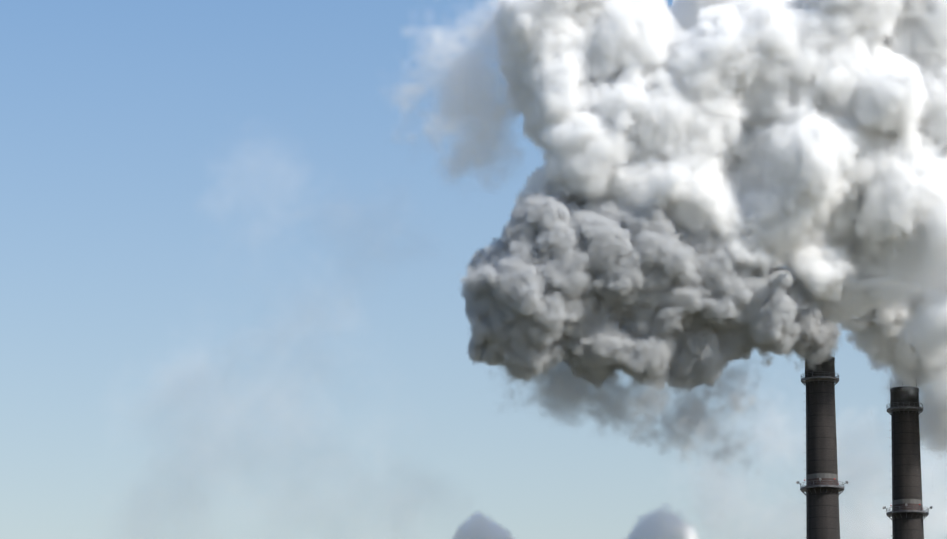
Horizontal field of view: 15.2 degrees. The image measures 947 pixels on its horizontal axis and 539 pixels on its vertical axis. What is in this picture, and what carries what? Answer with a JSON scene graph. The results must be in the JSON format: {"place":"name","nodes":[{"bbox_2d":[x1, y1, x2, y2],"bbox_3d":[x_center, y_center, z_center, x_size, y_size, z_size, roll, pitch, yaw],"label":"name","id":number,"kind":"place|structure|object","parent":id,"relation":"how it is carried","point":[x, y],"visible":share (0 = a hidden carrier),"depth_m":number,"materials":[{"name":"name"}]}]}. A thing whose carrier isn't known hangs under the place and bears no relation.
{"place":"outdoors","nodes":[
{"label":"outdoors","id":0,"kind":"place"},
{"bbox_2d":[0,0,946,538],"label":"sky","id":1,"kind":"structure","parent":0,"point":[270,269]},
{"label":"ground","id":2,"kind":"structure","parent":0,"visible":0},
{"bbox_2d":[796,356,848,538],"bbox_3d":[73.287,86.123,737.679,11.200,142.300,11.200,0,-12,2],"label":"chimney","id":3,"kind":"object","parent":2,"relation":"on","point":[821,488],"visible":1,"depth_m":745.19,"materials":[{"name":"concrete"}]},
{"bbox_2d":[883,379,932,538],"bbox_3d":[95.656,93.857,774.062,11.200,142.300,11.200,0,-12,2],"label":"chimney","id":4,"kind":"object","parent":2,"relation":"on","point":[907,513],"visible":1,"depth_m":782.27,"materials":[{"name":"concrete"}]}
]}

